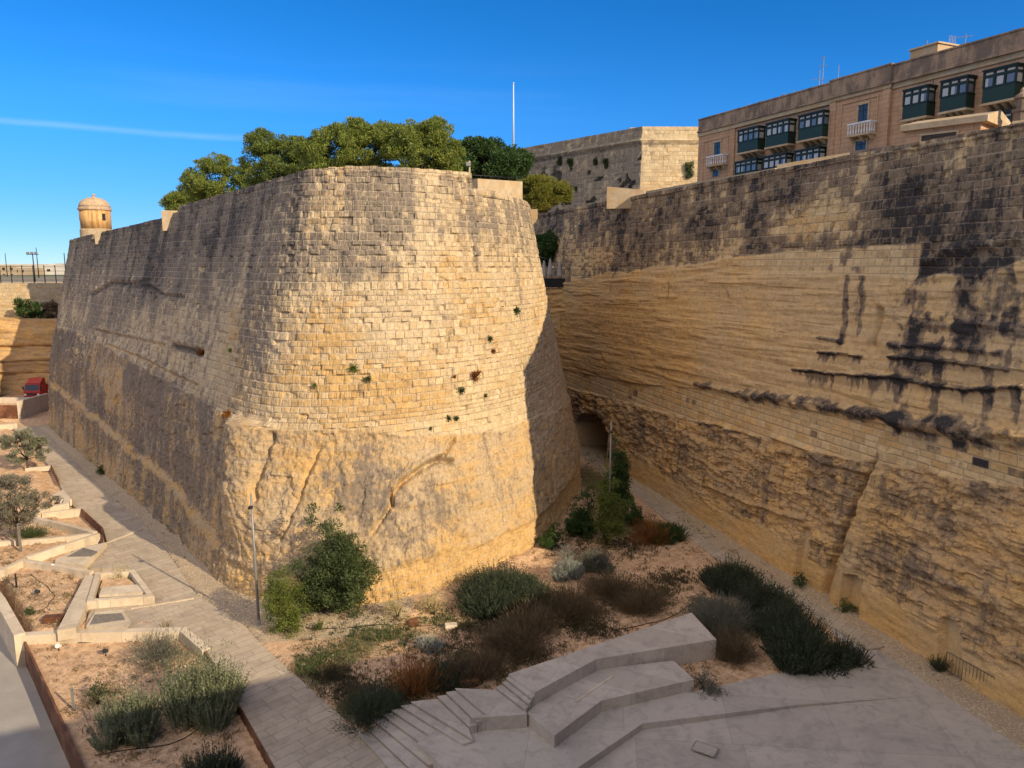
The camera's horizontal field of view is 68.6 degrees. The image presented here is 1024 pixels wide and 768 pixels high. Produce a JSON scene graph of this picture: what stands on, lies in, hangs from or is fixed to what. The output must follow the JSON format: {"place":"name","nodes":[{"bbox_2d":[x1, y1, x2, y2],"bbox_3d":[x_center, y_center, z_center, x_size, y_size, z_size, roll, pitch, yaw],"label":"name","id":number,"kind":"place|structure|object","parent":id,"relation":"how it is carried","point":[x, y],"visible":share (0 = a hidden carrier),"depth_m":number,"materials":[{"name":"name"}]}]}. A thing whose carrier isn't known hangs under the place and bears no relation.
{"place":"outdoors","nodes":[
{"label":"outdoors","id":0,"kind":"place"},
{"bbox_2d":[13,426,387,767],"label":"path","id":1,"kind":"structure","parent":0,"point":[285,711],"depth_m":38.82,"materials":[{"name":"beige stone"}]},
{"bbox_2d":[0,395,1023,767],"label":"ground","id":2,"kind":"structure","parent":0,"point":[210,589],"depth_m":39.90,"materials":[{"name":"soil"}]},
{"bbox_2d":[0,592,25,667],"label":"retaining wall","id":3,"kind":"structure","parent":2,"relation":"on","point":[12,631],"depth_m":39.91,"materials":[{"name":"stone"}]},
{"bbox_2d":[0,393,48,418],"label":"wall","id":4,"kind":"structure","parent":2,"relation":"on","point":[17,407],"depth_m":96.31,"materials":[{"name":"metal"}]},
{"bbox_2d":[0,426,52,467],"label":"olive tree","id":5,"kind":"object","parent":2,"relation":"on","point":[27,439],"visible":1,"depth_m":69.73,"materials":[{"name":"green plant"}]},
{"bbox_2d":[0,317,56,396],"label":"counterscarp","id":6,"kind":"object","parent":2,"relation":"on","point":[25,345],"visible":0.25,"depth_m":111.73,"materials":[{"name":"stone"}]},
{"bbox_2d":[12,296,32,317],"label":"ledge shrub","id":7,"kind":"object","parent":6,"relation":"on","point":[23,305],"visible":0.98,"depth_m":114.27,"materials":[{"name":"green plant"}]},
{"bbox_2d":[0,282,62,316],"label":"wall","id":8,"kind":"structure","parent":6,"relation":"on","point":[41,292],"depth_m":117.47,"materials":[{"name":"beige stone"}]},
{"bbox_2d":[1,276,63,281],"bbox_3d":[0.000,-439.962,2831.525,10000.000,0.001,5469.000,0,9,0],"label":"railing","id":9,"kind":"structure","parent":8,"relation":"on","point":[29,279],"depth_m":199.37,"materials":[{"name":"grey metal"}]},
{"bbox_2d":[0,265,36,274],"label":"distant building","id":10,"kind":"structure","parent":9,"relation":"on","point":[3,269],"depth_m":303.40,"materials":[{"name":"stone"}]},
{"bbox_2d":[16,267,43,274],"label":"distant building","id":11,"kind":"structure","parent":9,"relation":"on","point":[27,270],"depth_m":306.92,"materials":[{"name":"stone"}]},
{"bbox_2d":[35,266,64,274],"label":"distant building","id":12,"kind":"structure","parent":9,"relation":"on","point":[50,270],"depth_m":316.57,"materials":[{"name":"paint"}]},
{"bbox_2d":[29,301,47,318],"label":"ledge shrub","id":13,"kind":"object","parent":6,"relation":"on","point":[37,311],"visible":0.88,"depth_m":114.47,"materials":[{"name":"green plant"}]},
{"bbox_2d":[42,299,58,318],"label":"ledge shrub","id":14,"kind":"object","parent":6,"relation":"on","point":[52,304],"visible":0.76,"depth_m":114.17,"materials":[{"name":"green plant"}]},
{"bbox_2d":[7,521,53,538],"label":"weed clump","id":15,"kind":"object","parent":2,"relation":"on","point":[32,532],"visible":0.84,"depth_m":53.26,"materials":[{"name":"green plant"}]},
{"bbox_2d":[0,473,62,546],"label":"olive tree","id":16,"kind":"object","parent":2,"relation":"on","point":[11,503],"visible":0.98,"depth_m":50.77,"materials":[{"name":"green plant"}]},
{"bbox_2d":[22,377,47,396],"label":"lorry","id":17,"kind":"object","parent":2,"relation":"on","point":[34,386],"visible":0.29,"depth_m":106.49,"materials":[{"name":"red paint"}]},
{"bbox_2d":[0,533,90,546],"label":"stone kerb","id":18,"kind":"structure","parent":2,"relation":"on","point":[53,539],"depth_m":51.92,"materials":[{"name":"beige stone"}]},
{"bbox_2d":[0,558,93,580],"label":"planter wall","id":19,"kind":"structure","parent":2,"relation":"on","point":[78,573],"depth_m":46.92,"materials":[{"name":"stone"}]},
{"bbox_2d":[28,497,69,520],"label":"planter wall","id":20,"kind":"structure","parent":2,"relation":"on","point":[65,505],"depth_m":58.75,"materials":[{"name":"stone"}]},
{"bbox_2d":[41,613,64,623],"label":"stone block","id":21,"kind":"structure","parent":2,"relation":"on","point":[49,618],"depth_m":40.48,"materials":[{"name":"stone"}]},
{"bbox_2d":[24,641,84,767],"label":"low wall","id":22,"kind":"structure","parent":2,"relation":"on","point":[74,760],"depth_m":33.65,"materials":[{"name":"metal"}]},
{"bbox_2d":[42,508,81,518],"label":"stone kerb","id":23,"kind":"structure","parent":2,"relation":"on","point":[68,513],"depth_m":57.82,"materials":[{"name":"beige stone"}]},
{"bbox_2d":[25,533,100,560],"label":"planter wall","id":24,"kind":"structure","parent":2,"relation":"on","point":[82,542],"depth_m":50.29,"materials":[{"name":"stone"}]},
{"bbox_2d":[31,517,96,534],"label":"stone kerb","id":25,"kind":"structure","parent":2,"relation":"on","point":[67,528],"depth_m":54.46,"materials":[{"name":"beige stone"}]},
{"bbox_2d":[28,644,110,767],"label":"soil","id":26,"kind":"structure","parent":2,"relation":"on","point":[61,695],"depth_m":33.43,"materials":[{"name":"brown soil"}]},
{"bbox_2d":[57,575,94,640],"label":"planter wall","id":27,"kind":"structure","parent":2,"relation":"on","point":[72,621],"depth_m":40.82,"materials":[{"name":"stone"}]},
{"bbox_2d":[55,542,106,568],"bbox_3d":[-28.241,11.398,49.394,2.457,0.595,4.088,0,9,0],"label":"stone bench","id":28,"kind":"object","parent":2,"relation":"on","point":[85,558],"visible":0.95,"depth_m":48.75,"materials":[{"name":"stone"}]},
{"bbox_2d":[81,509,103,542],"bbox_3d":[-30.620,10.490,55.109,0.481,0.620,8.670,-7,11,-38],"label":"steel edging","id":29,"kind":"object","parent":2,"relation":"on","point":[90,520],"visible":0.86,"depth_m":55.85,"materials":[{"name":"brown metal"}]},
{"bbox_2d":[81,671,120,706],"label":"bush","id":30,"kind":"object","parent":2,"relation":"on","point":[102,690],"visible":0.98,"depth_m":33.97,"materials":[{"name":"green plant"}]},
{"bbox_2d":[86,610,130,628],"bbox_3d":[-21.704,12.862,40.758,2.680,0.375,2.052,0,9,0],"label":"slab","id":31,"kind":"object","parent":2,"relation":"on","point":[115,619],"visible":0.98,"depth_m":40.38,"materials":[{"name":"stone"}]},
{"bbox_2d":[21,627,209,658],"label":"stone kerb","id":32,"kind":"structure","parent":2,"relation":"on","point":[88,635],"depth_m":39.23,"materials":[{"name":"beige stone"}]},
{"bbox_2d":[87,569,154,612],"bbox_3d":[-22.924,12.134,44.355,3.456,0.700,5.074,-4,10,-23],"label":"square planter","id":33,"kind":"object","parent":2,"relation":"on","point":[136,591],"visible":0.92,"depth_m":43.41,"materials":[{"name":"stone"}]},
{"bbox_2d":[86,671,166,752],"bbox_3d":[-15.922,13.406,31.167,3.052,3.020,2.821,-2,9,-13],"label":"rosemary bush","id":34,"kind":"object","parent":2,"relation":"on","point":[138,727],"visible":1,"depth_m":30.87,"materials":[{"name":"green plant"}]},
{"bbox_2d":[118,624,198,675],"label":"bush","id":35,"kind":"object","parent":2,"relation":"on","point":[155,653],"visible":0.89,"depth_m":37.61,"materials":[{"name":"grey plant"}]},
{"bbox_2d":[152,629,252,735],"bbox_3d":[-13.340,12.766,32.492,3.993,3.908,4.337,-5,10,-28],"label":"rosemary bush","id":36,"kind":"object","parent":2,"relation":"on","point":[206,699],"visible":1,"depth_m":32.00,"materials":[{"name":"green plant"}]},
{"bbox_2d":[182,737,244,767],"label":"rosemary bush","id":37,"kind":"object","parent":2,"relation":"on","point":[223,759],"visible":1,"depth_m":28.74,"materials":[{"name":"green plant"}]},
{"bbox_2d":[205,651,274,767],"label":"steel edging","id":38,"kind":"object","parent":2,"relation":"on","point":[258,744],"visible":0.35,"depth_m":30.94,"materials":[{"name":"brown metal"}]},
{"bbox_2d":[248,494,261,626],"bbox_3d":[-13.537,9.327,39.472,0.264,7.301,0.427,0,9,0],"label":"lamp post","id":39,"kind":"object","parent":2,"relation":"on","point":[250,507],"visible":1,"depth_m":39.56,"materials":[{"name":"grey metal"}]},
{"bbox_2d":[259,565,314,639],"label":"bush","id":40,"kind":"object","parent":2,"relation":"on","point":[282,598],"visible":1,"depth_m":38.80,"materials":[{"name":"green plant"}]},
{"bbox_2d":[48,166,581,610],"bbox_3d":[-21.526,-5.306,78.476,40.384,26.779,81.754,-7,12,-39],"label":"bastion","id":41,"kind":"object","parent":2,"relation":"on","point":[407,290],"visible":0.91,"depth_m":46.75,"materials":[{"name":"stone"}]},
{"bbox_2d":[77,194,112,236],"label":"sentry box","id":42,"kind":"object","parent":41,"relation":"on","point":[94,212],"visible":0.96,"depth_m":101.14,"materials":[{"name":"stone"}]},
{"bbox_2d":[158,190,204,210],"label":"pine tree","id":43,"kind":"object","parent":41,"relation":"on","point":[173,200],"visible":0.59,"depth_m":88.25,"materials":[{"name":"green plant"}]},
{"bbox_2d":[176,151,260,202],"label":"pine tree","id":44,"kind":"object","parent":41,"relation":"on","point":[197,185],"visible":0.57,"depth_m":76.86,"materials":[{"name":"green plant"}]},
{"bbox_2d":[235,127,307,186],"bbox_3d":[-20.113,-17.978,64.938,7.884,8.377,5.681,0,9,0],"label":"pine tree","id":45,"kind":"object","parent":41,"relation":"on","point":[270,152],"visible":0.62,"depth_m":63.61,"materials":[{"name":"green plant"}]},
{"bbox_2d":[292,115,399,170],"bbox_3d":[-12.671,-16.738,58.090,9.055,8.035,6.037,0,9,0],"label":"pine tree","id":46,"kind":"object","parent":41,"relation":"on","point":[352,138],"visible":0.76,"depth_m":56.63,"materials":[{"name":"green plant"}]},
{"bbox_2d":[377,115,467,171],"bbox_3d":[-6.579,-16.248,56.034,6.031,7.793,6.204,-7,11,-38],"label":"pine tree","id":47,"kind":"object","parent":41,"relation":"on","point":[424,144],"visible":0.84,"depth_m":54.66,"materials":[{"name":"green plant"}]},
{"bbox_2d":[449,135,534,180],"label":"laurel tree","id":48,"kind":"object","parent":41,"relation":"on","point":[486,157],"visible":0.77,"depth_m":65.84,"materials":[{"name":"green plant"}]},
{"bbox_2d":[285,502,381,618],"bbox_3d":[-9.527,9.524,40.549,5.147,6.521,4.749,0,9,0],"label":"bush","id":49,"kind":"object","parent":2,"relation":"on","point":[337,580],"visible":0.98,"depth_m":39.83,"materials":[{"name":"green plant"}]},
{"bbox_2d":[328,674,410,742],"bbox_3d":[-6.011,13.195,31.291,3.543,1.991,3.890,0,9,0],"label":"bush","id":50,"kind":"object","parent":2,"relation":"on","point":[368,709],"visible":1,"depth_m":31.30,"materials":[{"name":"green plant"}]},
{"bbox_2d":[379,591,410,622],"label":"yellow bush","id":51,"kind":"object","parent":2,"relation":"on","point":[394,607],"visible":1,"depth_m":39.49,"materials":[{"name":"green plant"}]},
{"bbox_2d":[377,643,453,699],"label":"dry bush","id":52,"kind":"object","parent":2,"relation":"on","point":[414,687],"visible":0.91,"depth_m":33.08,"materials":[{"name":"brown plant"}]},
{"bbox_2d":[413,632,445,654],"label":"silver bush","id":53,"kind":"object","parent":2,"relation":"on","point":[433,642],"visible":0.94,"depth_m":36.84,"materials":[{"name":"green plant"}]},
{"bbox_2d":[413,586,447,614],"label":"yellow bush","id":54,"kind":"object","parent":2,"relation":"on","point":[432,610],"visible":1,"depth_m":40.28,"materials":[{"name":"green plant"}]},
{"bbox_2d":[415,661,461,693],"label":"dry bush","id":55,"kind":"object","parent":2,"relation":"on","point":[437,681],"visible":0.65,"depth_m":33.25,"materials":[{"name":"brown plant"}]},
{"bbox_2d":[423,645,482,694],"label":"dry bush","id":56,"kind":"object","parent":2,"relation":"on","point":[448,672],"visible":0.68,"depth_m":33.69,"materials":[{"name":"brown plant"}]},
{"bbox_2d":[439,639,523,691],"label":"dry bush","id":57,"kind":"object","parent":2,"relation":"on","point":[483,673],"visible":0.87,"depth_m":34.13,"materials":[{"name":"brown plant"}]},
{"bbox_2d":[466,619,520,660],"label":"dry bush","id":58,"kind":"object","parent":2,"relation":"on","point":[490,638],"visible":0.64,"depth_m":36.68,"materials":[{"name":"brown plant"}]},
{"bbox_2d":[277,453,713,724],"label":"weeds","id":59,"kind":"object","parent":2,"relation":"on","point":[321,662],"visible":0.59,"depth_m":38.28,"materials":[{"name":"green plant"}]},
{"bbox_2d":[449,557,560,619],"bbox_3d":[-0.511,10.980,41.757,6.149,2.615,5.612,-3,9,-18],"label":"juniper bush","id":60,"kind":"object","parent":2,"relation":"on","point":[490,592],"visible":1,"depth_m":40.98,"materials":[{"name":"green plant"}]},
{"bbox_2d":[300,522,725,725],"bbox_3d":[0.990,11.961,42.744,26.732,1.168,16.374,-4,10,-26],"label":"ground cover","id":61,"kind":"object","parent":2,"relation":"on","point":[342,676],"visible":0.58,"depth_m":38.18,"materials":[{"name":"brown plant"}]},
{"bbox_2d":[480,610,559,665],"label":"dry bush","id":62,"kind":"object","parent":2,"relation":"on","point":[523,641],"visible":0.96,"depth_m":36.37,"materials":[{"name":"brown plant"}]},
{"bbox_2d":[495,595,569,637],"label":"dry bush","id":63,"kind":"object","parent":2,"relation":"on","point":[544,617],"visible":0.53,"depth_m":38.45,"materials":[{"name":"brown plant"}]},
{"bbox_2d":[534,521,567,549],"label":"bush","id":64,"kind":"object","parent":2,"relation":"on","point":[551,536],"visible":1,"depth_m":48.96,"materials":[{"name":"green plant"}]},
{"bbox_2d":[545,287,562,343],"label":"cross wall","id":65,"kind":"structure","parent":2,"relation":"on","point":[554,296],"depth_m":85.51,"materials":[{"name":"stone"}]},
{"bbox_2d":[536,229,559,266],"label":"terrace tree","id":66,"kind":"object","parent":65,"relation":"on","point":[547,244],"visible":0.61,"depth_m":88.81,"materials":[{"name":"green plant"}]},
{"bbox_2d":[549,551,585,582],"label":"silver bush","id":67,"kind":"object","parent":2,"relation":"on","point":[566,569],"visible":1,"depth_m":44.20,"materials":[{"name":"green plant"}]},
{"bbox_2d":[526,578,616,627],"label":"dry bush","id":68,"kind":"object","parent":2,"relation":"on","point":[577,602],"visible":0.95,"depth_m":39.85,"materials":[{"name":"brown plant"}]},
{"bbox_2d":[563,485,600,539],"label":"tall shrub","id":69,"kind":"object","parent":2,"relation":"on","point":[579,520],"visible":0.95,"depth_m":51.19,"materials":[{"name":"green plant"}]},
{"bbox_2d":[576,543,616,574],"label":"lavender bush","id":70,"kind":"object","parent":2,"relation":"on","point":[594,560],"visible":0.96,"depth_m":45.32,"materials":[{"name":"grey plant"}]},
{"bbox_2d":[590,464,635,545],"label":"tall shrub","id":71,"kind":"object","parent":2,"relation":"on","point":[605,510],"visible":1,"depth_m":49.17,"materials":[{"name":"green plant"}]},
{"bbox_2d":[576,567,649,600],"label":"dry bush","id":72,"kind":"object","parent":2,"relation":"on","point":[608,585],"visible":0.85,"depth_m":42.51,"materials":[{"name":"brown plant"}]},
{"bbox_2d":[596,434,634,518],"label":"tall shrub","id":73,"kind":"object","parent":2,"relation":"on","point":[622,463],"visible":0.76,"depth_m":54.80,"materials":[{"name":"green plant"}]},
{"bbox_2d":[623,495,644,525],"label":"dark bush","id":74,"kind":"object","parent":2,"relation":"on","point":[635,512],"visible":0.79,"depth_m":53.37,"materials":[{"name":"green plant"}]},
{"bbox_2d":[604,580,679,619],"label":"dry bush","id":75,"kind":"object","parent":2,"relation":"on","point":[644,600],"visible":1,"depth_m":40.45,"materials":[{"name":"brown plant"}]},
{"bbox_2d":[621,511,677,547],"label":"dry bush","id":76,"kind":"object","parent":2,"relation":"on","point":[646,532],"visible":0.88,"depth_m":50.21,"materials":[{"name":"brown plant"}]},
{"bbox_2d":[647,520,690,544],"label":"dark bush","id":77,"kind":"object","parent":2,"relation":"on","point":[680,535],"visible":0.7,"depth_m":50.31,"materials":[{"name":"green plant"}]},
{"bbox_2d":[690,663,729,700],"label":"bush","id":78,"kind":"object","parent":2,"relation":"on","point":[703,682],"visible":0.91,"depth_m":32.83,"materials":[{"name":"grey plant"}]},
{"bbox_2d":[678,587,763,643],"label":"grey bush","id":79,"kind":"object","parent":2,"relation":"on","point":[715,613],"visible":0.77,"depth_m":38.13,"materials":[{"name":"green plant"}]},
{"bbox_2d":[696,550,765,597],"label":"rosemary hedge","id":80,"kind":"object","parent":2,"relation":"on","point":[723,576],"visible":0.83,"depth_m":42.83,"materials":[{"name":"green plant"}]},
{"bbox_2d":[708,617,766,668],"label":"grey bush","id":81,"kind":"object","parent":2,"relation":"on","point":[732,650],"visible":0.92,"depth_m":35.24,"materials":[{"name":"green plant"}]},
{"bbox_2d":[629,487,884,650],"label":"rampart path","id":82,"kind":"structure","parent":2,"relation":"on","point":[713,550],"depth_m":46.78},
{"bbox_2d":[730,568,806,622],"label":"rosemary hedge","id":83,"kind":"object","parent":2,"relation":"on","point":[758,595],"visible":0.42,"depth_m":39.88,"materials":[{"name":"green plant"}]},
{"bbox_2d":[742,589,832,649],"bbox_3d":[13.584,11.528,37.053,4.113,2.707,4.490,-6,11,-32],"label":"rosemary hedge","id":84,"kind":"object","parent":2,"relation":"on","point":[786,611],"visible":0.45,"depth_m":36.72,"materials":[{"name":"green plant"}]},
{"bbox_2d":[757,613,835,675],"bbox_3d":[13.465,11.976,34.922,3.586,2.469,3.524,0,9,0],"label":"rosemary hedge","id":85,"kind":"object","parent":2,"relation":"on","point":[795,657],"visible":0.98,"depth_m":34.51,"materials":[{"name":"green plant"}]},
{"bbox_2d":[812,630,877,679],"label":"rosemary hedge","id":86,"kind":"object","parent":2,"relation":"on","point":[847,656],"visible":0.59,"depth_m":34.82,"materials":[{"name":"green plant"}]},
{"bbox_2d":[922,653,954,671],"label":"dark bush","id":87,"kind":"object","parent":2,"relation":"on","point":[937,666],"visible":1,"depth_m":34.44,"materials":[{"name":"green plant"}]},
{"bbox_2d":[944,652,994,696],"bbox_3d":[20.238,12.912,33.212,0.572,1.136,2.396,-3,9,-20],"label":"crowd barrier","id":88,"kind":"object","parent":2,"relation":"on","point":[962,668],"visible":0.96,"depth_m":33.50,"materials":[{"name":"metal"}]},
{"bbox_2d":[0,0,1023,263],"label":"sky","id":89,"kind":"structure","parent":0,"point":[111,100],"materials":[{"name":"blue"}]},
{"bbox_2d":[419,622,1004,767],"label":"plaza","id":90,"kind":"structure","parent":0,"point":[597,738],"depth_m":31.71,"materials":[{"name":"grey concrete"}]},
{"bbox_2d":[353,613,715,767],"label":"seating terrace","id":91,"kind":"structure","parent":90,"relation":"on","point":[555,702],"depth_m":31.46,"materials":[{"name":"concrete"}]},
{"bbox_2d":[589,696,1023,767],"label":"plaza","id":92,"kind":"structure","parent":0,"point":[916,732],"depth_m":29.65,"materials":[{"name":"grey concrete"}]},
{"bbox_2d":[691,740,718,756],"bbox_3d":[7.511,14.196,29.189,0.924,0.038,0.640,5,10,31],"label":"access cover","id":93,"kind":"object","parent":92,"relation":"on","point":[705,748],"visible":1,"depth_m":29.18,"materials":[{"name":"grey metal"}]},
{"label":"street","id":94,"kind":"structure","parent":0,"visible":0},
{"bbox_2d":[516,126,698,213],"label":"cavalier","id":95,"kind":"object","parent":94,"relation":"on","point":[647,158],"visible":0.21,"depth_m":108.75,"materials":[{"name":"stone"}]},
{"bbox_2d":[697,27,1023,181],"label":"terrace building","id":96,"kind":"structure","parent":94,"relation":"on","point":[876,107],"depth_m":62.49,"materials":[{"name":"stone"}]},
{"bbox_2d":[856,100,870,121],"bbox_3d":[29.387,-22.820,62.785,0.118,1.528,1.326,-4,10,-24],"label":"window","id":97,"kind":"structure","parent":96,"relation":"in","point":[863,108],"depth_m":62.76,"materials":[{"name":"blue glass"}]},
{"bbox_2d":[908,35,958,58],"bbox_3d":[33.541,-25.405,59.789,2.500,3.990,2.640,-4,10,-24],"label":"rooftop hut","id":98,"kind":"object","parent":96,"relation":"on","point":[933,47],"visible":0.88,"depth_m":58.73,"materials":[{"name":"stone"}]},
{"bbox_2d":[900,110,1010,143],"bbox_3d":[24.107,-11.989,40.913,4.500,5.030,4.179,-8,12,-42],"label":"kiosk","id":99,"kind":"object","parent":94,"relation":"on","point":[921,131],"visible":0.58,"depth_m":39.20,"materials":[{"name":"stone"}]},
{"bbox_2d":[1011,87,1023,120],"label":"stone lantern","id":100,"kind":"object","parent":99,"relation":"on","point":[1018,112],"visible":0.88,"depth_m":38.10,"materials":[{"name":"beige stone"}]},
{"label":"terrain","id":101,"kind":"structure","parent":0,"visible":0},
{"bbox_2d":[0,635,69,767],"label":"ramp","id":102,"kind":"structure","parent":101,"relation":"on","point":[28,737],"depth_m":34.07,"materials":[{"name":"grey concrete"}]},
{"bbox_2d":[533,122,1023,717],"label":"rampart","id":103,"kind":"object","parent":101,"relation":"on","point":[813,372],"visible":0.89,"depth_m":41.64,"materials":[{"name":"stone"}]},
{"bbox_2d":[517,173,574,213],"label":"tree","id":104,"kind":"object","parent":103,"relation":"on","point":[543,193],"visible":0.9,"depth_m":95.04,"materials":[{"name":"green plant"}]},
{"bbox_2d":[544,278,564,288],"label":"balustrade","id":105,"kind":"object","parent":103,"relation":"on","point":[553,282],"visible":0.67,"depth_m":85.02,"materials":[{"name":"black metal"}]},
{"bbox_2d":[607,186,645,208],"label":"parapet wall","id":106,"kind":"structure","parent":103,"relation":"on","point":[618,198],"depth_m":69.33,"materials":[{"name":"stone"}]},
{"bbox_2d":[646,168,776,192],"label":"parapet wall","id":107,"kind":"structure","parent":103,"relation":"on","point":[667,188],"depth_m":64.75,"materials":[{"name":"beige stone"}]},
{"bbox_2d":[777,152,849,168],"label":"parapet wall","id":108,"kind":"structure","parent":103,"relation":"on","point":[808,161],"depth_m":49.96,"materials":[{"name":"stone"}]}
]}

